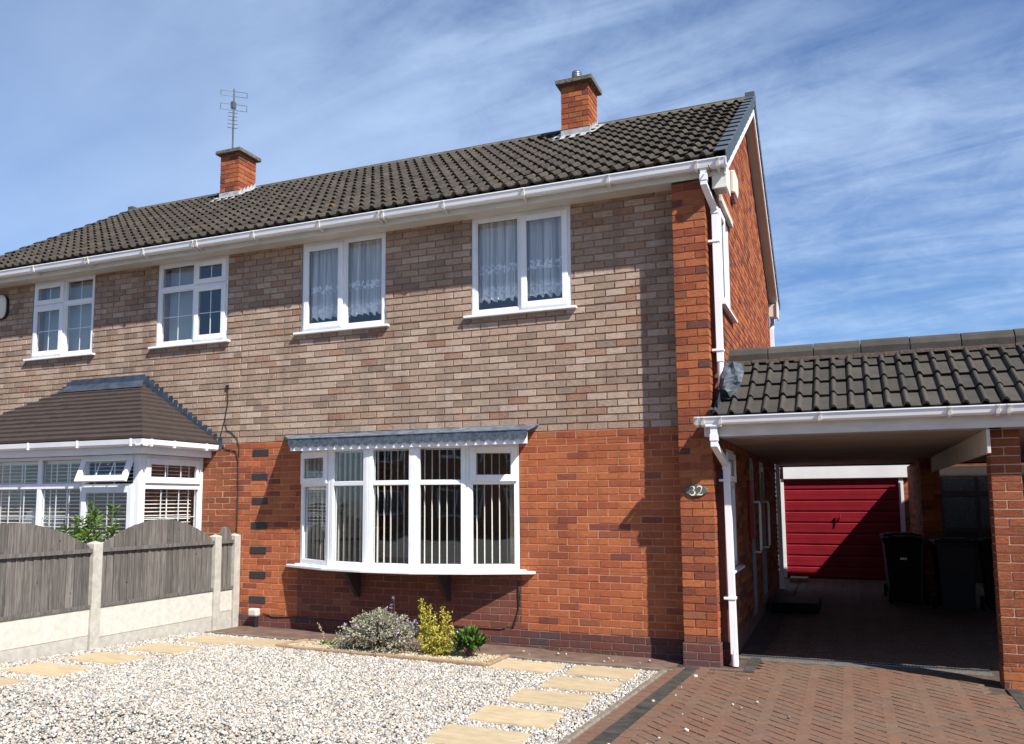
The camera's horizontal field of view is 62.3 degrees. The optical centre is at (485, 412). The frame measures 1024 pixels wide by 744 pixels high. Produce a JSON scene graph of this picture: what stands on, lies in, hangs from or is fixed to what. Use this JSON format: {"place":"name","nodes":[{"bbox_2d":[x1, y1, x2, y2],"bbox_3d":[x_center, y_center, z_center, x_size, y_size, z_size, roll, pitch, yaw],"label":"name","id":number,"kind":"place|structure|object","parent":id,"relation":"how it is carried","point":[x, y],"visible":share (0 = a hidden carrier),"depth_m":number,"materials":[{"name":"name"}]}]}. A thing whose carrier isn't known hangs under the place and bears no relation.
{"place":"outdoors","nodes":[
{"label":"outdoors","id":0,"kind":"place"},
{"bbox_2d":[23,505,64,527],"bbox_3d":[-5.888,1.690,11.252,0.520,0.900,0.520,-3,-7,23],"label":"table lamp","id":1,"kind":"object","parent":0,"point":[45,516],"visible":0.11,"depth_m":11.13,"materials":[{"name":"fabric"}]},
{"bbox_2d":[0,632,658,743],"bbox_3d":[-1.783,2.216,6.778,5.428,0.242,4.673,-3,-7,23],"label":"gravel","id":2,"kind":"structure","parent":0,"point":[263,679],"depth_m":6.56,"materials":[{"name":"white gravel"}]},
{"bbox_2d":[0,677,26,685],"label":"stepping slab","id":3,"kind":"structure","parent":2,"relation":"on","point":[7,681],"depth_m":6.86,"materials":[{"name":"beige stone"}]},
{"bbox_2d":[0,662,92,680],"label":"stepping slab","id":4,"kind":"structure","parent":2,"relation":"on","point":[48,669],"depth_m":7.38,"materials":[{"name":"beige stone"}]},
{"bbox_2d":[63,652,148,665],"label":"stepping slab","id":5,"kind":"structure","parent":2,"relation":"on","point":[105,658],"depth_m":7.99,"materials":[{"name":"beige stone"}]},
{"bbox_2d":[0,519,240,662],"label":"fence","id":6,"kind":"object","parent":2,"relation":"on","point":[61,593],"visible":0.86,"depth_m":8.82,"materials":[{"name":"wood"}]},
{"bbox_2d":[126,643,202,654],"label":"stepping slab","id":7,"kind":"structure","parent":2,"relation":"on","point":[164,648],"depth_m":8.60,"materials":[{"name":"beige stone"}]},
{"bbox_2d":[177,635,247,644],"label":"stepping slab","id":8,"kind":"structure","parent":2,"relation":"on","point":[207,639],"depth_m":9.24,"materials":[{"name":"beige stone"}]},
{"bbox_2d":[233,638,288,648],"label":"stepping slab","id":9,"kind":"structure","parent":2,"relation":"on","point":[260,642],"depth_m":9.11,"materials":[{"name":"beige stone"}]},
{"bbox_2d":[275,639,509,667],"bbox_3d":[-0.996,2.475,8.683,2.440,0.126,0.600,-3,-7,23],"label":"planting bed edging","id":10,"kind":"object","parent":2,"relation":"on","point":[448,661],"visible":0.48,"depth_m":8.35,"materials":[{"name":"stone"}]},
{"bbox_2d":[422,724,531,743],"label":"stepping slab","id":11,"kind":"structure","parent":2,"relation":"on","point":[454,734],"depth_m":5.60,"materials":[{"name":"beige stone"}]},
{"bbox_2d":[466,704,563,731],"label":"stepping slab","id":12,"kind":"structure","parent":2,"relation":"on","point":[514,716],"depth_m":6.12,"materials":[{"name":"beige stone"}]},
{"bbox_2d":[489,659,564,674],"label":"stepping slab","id":13,"kind":"structure","parent":2,"relation":"on","point":[528,666],"depth_m":7.99,"materials":[{"name":"beige stone"}]},
{"bbox_2d":[506,688,593,711],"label":"stepping slab","id":14,"kind":"structure","parent":2,"relation":"on","point":[561,700],"depth_m":6.68,"materials":[{"name":"beige stone"}]},
{"bbox_2d":[540,676,621,694],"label":"stepping slab","id":15,"kind":"structure","parent":2,"relation":"on","point":[582,685],"depth_m":7.20,"materials":[{"name":"beige stone"}]},
{"bbox_2d":[565,665,639,680],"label":"stepping slab","id":16,"kind":"structure","parent":2,"relation":"on","point":[603,672],"depth_m":7.73,"materials":[{"name":"beige stone"}]},
{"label":"bed soil","id":17,"kind":"structure","parent":2,"relation":"on","visible":0},
{"bbox_2d":[317,596,424,653],"bbox_3d":[-1.145,2.240,8.829,1.183,0.657,0.748,-6,-8,44],"label":"variegated shrub","id":18,"kind":"object","parent":17,"relation":"on","point":[374,627],"visible":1,"depth_m":8.66,"materials":[{"name":"green plant"}]},
{"bbox_2d":[287,639,499,662],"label":"bed gravel","id":19,"kind":"structure","parent":17,"relation":"on","point":[455,656],"depth_m":8.59,"materials":[{"name":"beige gravel"}]},
{"bbox_2d":[320,639,338,644],"bbox_3d":[-1.662,2.456,9.064,0.266,0.083,0.164,-3,-7,23],"label":"weed","id":20,"kind":"object","parent":19,"relation":"on","point":[325,642],"visible":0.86,"depth_m":9.04,"materials":[{"name":"green plant"}]},
{"bbox_2d":[415,598,454,655],"bbox_3d":[-0.514,2.182,8.544,0.448,0.578,0.334,-3,-7,23],"label":"golden shrub","id":21,"kind":"object","parent":17,"relation":"on","point":[439,646],"visible":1,"depth_m":8.53,"materials":[{"name":"yellow plant"}]},
{"bbox_2d":[449,625,488,657],"bbox_3d":[-0.176,2.284,8.452,0.411,0.347,0.301,-7,-9,47],"label":"green shrub","id":22,"kind":"object","parent":17,"relation":"on","point":[470,640],"visible":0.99,"depth_m":8.41,"materials":[{"name":"green plant"}]},
{"bbox_2d":[205,625,680,671],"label":"path","id":23,"kind":"structure","parent":0,"point":[544,655],"depth_m":8.74,"materials":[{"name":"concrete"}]},
{"bbox_2d":[248,608,259,626],"bbox_3d":[-2.835,2.528,10.342,0.130,0.255,0.090,-3,-7,23],"label":"garden light","id":24,"kind":"object","parent":23,"relation":"on","point":[254,613],"visible":0.91,"depth_m":10.31,"materials":[{"name":"grey plastic"}]},
{"bbox_2d":[532,647,616,654],"bbox_3d":[0.848,2.484,8.840,1.064,0.045,0.071,-3,-7,23],"label":"moss","id":25,"kind":"object","parent":23,"relation":"on","point":[581,651],"visible":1,"depth_m":8.81,"materials":[{"name":"green plant"}]},
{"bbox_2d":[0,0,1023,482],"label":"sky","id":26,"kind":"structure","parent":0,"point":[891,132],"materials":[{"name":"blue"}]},
{"bbox_2d":[569,578,1023,743],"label":"driveway","id":27,"kind":"structure","parent":0,"point":[860,620],"depth_m":7.05,"materials":[{"name":"brown brick"}]},
{"bbox_2d":[223,70,783,667],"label":"semi detached house","id":28,"kind":"structure","parent":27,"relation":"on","point":[587,396],"depth_m":9.53,"materials":[{"name":"red brick"}]},
{"bbox_2d":[293,232,389,335],"bbox_3d":[-1.767,-1.577,10.440,1.349,1.180,0.140,-3,-7,23],"label":"window","id":29,"kind":"structure","parent":28,"relation":"in","point":[342,324],"depth_m":10.44,"materials":[{"name":"white plastic"}]},
{"bbox_2d":[311,239,381,320],"bbox_3d":[-1.719,-1.637,10.534,1.110,0.951,0.088,-3,-7,23],"label":"net curtain","id":30,"kind":"object","parent":28,"relation":"hanging from","point":[323,310],"visible":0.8,"depth_m":10.53,"materials":[{"name":"fabric"}]},
{"bbox_2d":[308,449,507,563],"bbox_3d":[-0.962,1.069,9.761,2.896,1.298,0.466,-3,-7,23],"label":"vertical blind","id":31,"kind":"object","parent":28,"relation":"attached to","point":[322,514],"visible":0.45,"depth_m":9.80,"materials":[{"name":"fabric"}]},
{"bbox_2d":[285,424,538,600],"bbox_3d":[-1.032,1.149,9.577,3.387,1.942,0.569,-3,-7,23],"label":"bow window","id":32,"kind":"structure","parent":28,"relation":"in","point":[472,441],"depth_m":9.34,"materials":[{"name":"white plastic"}]},
{"bbox_2d":[509,454,519,563],"bbox_3d":[0.366,1.051,9.562,0.214,1.320,0.069,-2,-6,16],"label":"curtain","id":33,"kind":"object","parent":28,"relation":"hanging from","point":[511,524],"visible":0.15,"depth_m":9.57,"materials":[{"name":"beige fabric"}]},
{"bbox_2d":[463,205,576,318],"bbox_3d":[0.380,-1.682,9.529,1.339,1.180,0.140,-3,-7,23],"label":"window","id":34,"kind":"structure","parent":28,"relation":"in","point":[524,306],"depth_m":9.48,"materials":[{"name":"white plastic"}]},
{"bbox_2d":[479,217,561,303],"bbox_3d":[0.429,-1.742,9.625,1.100,0.951,0.088,-3,-7,23],"label":"net curtain","id":35,"kind":"object","parent":28,"relation":"hanging from","point":[504,288],"visible":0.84,"depth_m":9.65,"materials":[{"name":"fabric"}]},
{"bbox_2d":[718,207,737,323],"bbox_3d":[2.591,-1.601,9.206,0.140,1.100,1.050,-3,-7,23],"label":"window","id":36,"kind":"structure","parent":28,"relation":"in","point":[723,230],"depth_m":9.15,"materials":[{"name":"white plastic"}]},
{"bbox_2d":[725,448,744,573],"bbox_3d":[2.560,1.019,8.828,0.140,1.250,0.930,-3,-7,23],"label":"window","id":37,"kind":"structure","parent":28,"relation":"in","point":[730,455],"depth_m":9.09,"materials":[{"name":"white plastic"}]},
{"bbox_2d":[749,458,762,614],"bbox_3d":[3.400,1.557,10.669,0.192,1.960,0.460,-3,-7,23],"label":"side door","id":38,"kind":"structure","parent":28,"relation":"in","point":[755,552],"depth_m":10.60,"materials":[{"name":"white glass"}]},
{"bbox_2d":[758,461,770,603],"bbox_3d":[3.930,1.684,11.904,0.192,1.960,0.700,-3,-7,23],"label":"side door","id":39,"kind":"structure","parent":28,"relation":"in","point":[762,501],"depth_m":11.99,"materials":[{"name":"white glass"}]},
{"bbox_2d":[523,650,789,743],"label":"stray pebbles","id":40,"kind":"object","parent":27,"relation":"on","point":[652,700],"visible":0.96,"depth_m":6.68,"materials":[{"name":"stone"}]},
{"bbox_2d":[772,595,820,613],"bbox_3d":[4.351,2.685,11.822,0.600,0.137,0.930,-3,-7,23],"label":"step","id":41,"kind":"object","parent":27,"relation":"on","point":[797,604],"visible":1,"depth_m":11.46,"materials":[{"name":"black plastic"}]},
{"bbox_2d":[790,576,808,582],"bbox_3d":[5.613,3.004,15.145,0.300,0.100,0.400,-3,-7,23],"label":"brick","id":42,"kind":"object","parent":27,"relation":"on","point":[795,579],"visible":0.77,"depth_m":14.99,"materials":[{"name":"stone"}]},
{"bbox_2d":[780,465,909,579],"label":"garage","id":43,"kind":"structure","parent":27,"relation":"on","point":[837,521],"depth_m":15.43,"materials":[{"name":"wood"}]},
{"bbox_2d":[784,478,900,579],"bbox_3d":[6.482,2.115,15.404,1.938,1.814,0.111,-3,-7,23],"label":"garage door","id":44,"kind":"structure","parent":43,"relation":"in","point":[834,526],"depth_m":15.44,"materials":[{"name":"red paint"}]},
{"bbox_2d":[694,328,1023,690],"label":"carport","id":45,"kind":"object","parent":27,"relation":"on","point":[927,408],"visible":0.98,"depth_m":8.04,"materials":[{"name":"tile"}]},
{"bbox_2d":[741,654,990,672],"bbox_3d":[3.635,2.471,8.233,2.220,0.068,0.110,-3,-7,23],"label":"drain channel","id":46,"kind":"object","parent":27,"relation":"on","point":[873,663],"visible":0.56,"depth_m":8.19,"materials":[{"name":"grey plastic"}]},
{"bbox_2d":[739,656,993,677],"bbox_3d":[3.580,2.475,8.103,2.220,0.093,0.160,-3,-7,23],"label":"drain surround","id":47,"kind":"object","parent":27,"relation":"on","point":[935,671],"visible":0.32,"depth_m":8.03,"materials":[{"name":"concrete"}]},
{"bbox_2d":[722,577,1023,695],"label":"driveway joints","id":48,"kind":"object","parent":27,"relation":"on","point":[758,641],"visible":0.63,"depth_m":9.50,"materials":[{"name":"grey concrete"}]},
{"bbox_2d":[879,532,921,595],"bbox_3d":[6.312,2.320,12.850,0.520,0.984,0.610,-2,-6,19],"label":"wheelie bin","id":49,"kind":"object","parent":27,"relation":"on","point":[885,587],"visible":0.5,"depth_m":12.89,"materials":[{"name":"black plastic"}]},
{"bbox_2d":[882,535,928,604],"bbox_3d":[5.970,2.252,12.020,0.520,0.984,0.610,-4,-7,31],"label":"wheelie bin","id":50,"kind":"object","parent":27,"relation":"on","point":[905,559],"visible":1,"depth_m":11.83,"materials":[{"name":"black plastic"}]},
{"bbox_2d":[928,537,978,610],"bbox_3d":[6.336,2.198,11.432,0.520,0.984,0.610,-2,-6,20],"label":"wheelie bin","id":51,"kind":"object","parent":27,"relation":"on","point":[954,561],"visible":1,"depth_m":11.23,"materials":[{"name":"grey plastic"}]},
{"bbox_2d":[939,463,1023,582],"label":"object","id":52,"kind":"structure","parent":27,"relation":"on","point":[965,499],"depth_m":14.68,"materials":[{"name":"glass"}]},
{"bbox_2d":[939,465,1023,582],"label":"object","id":53,"kind":"structure","parent":52,"relation":"in","point":[952,471],"depth_m":14.65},
{"bbox_2d":[976,538,996,609],"bbox_3d":[6.891,2.182,11.305,0.520,0.984,0.610,-3,-7,26],"label":"wheelie bin","id":54,"kind":"object","parent":27,"relation":"on","point":[985,555],"visible":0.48,"depth_m":11.18,"materials":[{"name":"black plastic"}]},
{"label":"ground","id":55,"kind":"structure","parent":0,"visible":0},
{"bbox_2d":[557,669,666,743],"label":"kerb","id":56,"kind":"structure","parent":55,"relation":"on","point":[581,730],"depth_m":6.36,"materials":[{"name":"concrete"}]},
{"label":"neighbour garden","id":57,"kind":"structure","parent":0,"visible":0},
{"bbox_2d":[51,500,124,543],"bbox_3d":[-4.453,1.755,9.327,1.046,1.557,0.484,-3,-7,23],"label":"shrub","id":58,"kind":"object","parent":57,"relation":"on","point":[82,533],"visible":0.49,"depth_m":9.32,"materials":[{"name":"green plant"}]},
{"bbox_2d":[0,89,370,540],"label":"semi detached house","id":59,"kind":"structure","parent":57,"relation":"on","point":[137,389],"depth_m":11.58,"materials":[{"name":"brown brick"}]},
{"bbox_2d":[0,461,48,526],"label":"venetian blind","id":60,"kind":"object","parent":59,"relation":"attached to","point":[3,464],"visible":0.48,"depth_m":10.94,"materials":[{"name":"white plastic"}]},
{"bbox_2d":[23,275,95,361],"bbox_3d":[-6.152,-1.366,12.299,1.374,1.190,0.140,-3,-7,23],"label":"window","id":61,"kind":"structure","parent":59,"relation":"in","point":[63,304],"depth_m":12.31,"materials":[{"name":"white plastic"}]},
{"bbox_2d":[43,281,92,350],"bbox_3d":[-6.085,-1.383,12.427,1.100,1.020,0.003,-3,-7,23],"label":"roller blind","id":62,"kind":"object","parent":59,"relation":"attached to","point":[74,322],"visible":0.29,"depth_m":12.40,"materials":[{"name":"white fabric"}]},
{"bbox_2d":[46,460,91,533],"bbox_3d":[-5.228,1.291,10.573,0.700,1.394,0.060,-3,-7,23],"label":"venetian blind","id":63,"kind":"object","parent":59,"relation":"attached to","point":[51,463],"visible":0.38,"depth_m":10.63,"materials":[{"name":"white plastic"}]},
{"bbox_2d":[0,454,202,540],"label":"bay window","id":64,"kind":"structure","parent":59,"relation":"in","point":[142,479],"depth_m":10.33,"materials":[{"name":"white plastic"}]},
{"bbox_2d":[90,461,133,542],"bbox_3d":[-4.511,1.256,10.269,0.760,1.394,0.060,-3,-7,23],"label":"venetian blind","id":65,"kind":"object","parent":59,"relation":"attached to","point":[114,473],"visible":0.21,"depth_m":10.31,"materials":[{"name":"white plastic"}]},
{"bbox_2d":[144,465,191,523],"bbox_3d":[-3.990,1.279,10.519,0.060,1.394,0.870,-3,-7,23],"label":"venetian blind","id":66,"kind":"object","parent":59,"relation":"attached to","point":[166,500],"visible":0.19,"depth_m":10.59,"materials":[{"name":"white plastic"}]},
{"bbox_2d":[169,267,200,340],"bbox_3d":[-4.121,-1.450,11.591,0.530,1.080,0.003,-3,-7,23],"label":"roller blind","id":67,"kind":"object","parent":59,"relation":"attached to","point":[185,306],"visible":0.5,"depth_m":11.61,"materials":[{"name":"white fabric"}]},
{"bbox_2d":[148,255,230,349],"bbox_3d":[-3.950,-1.469,11.365,1.354,1.180,0.140,-3,-7,23],"label":"window","id":68,"kind":"structure","parent":59,"relation":"in","point":[199,285],"depth_m":11.30,"materials":[{"name":"white plastic"}]}
]}

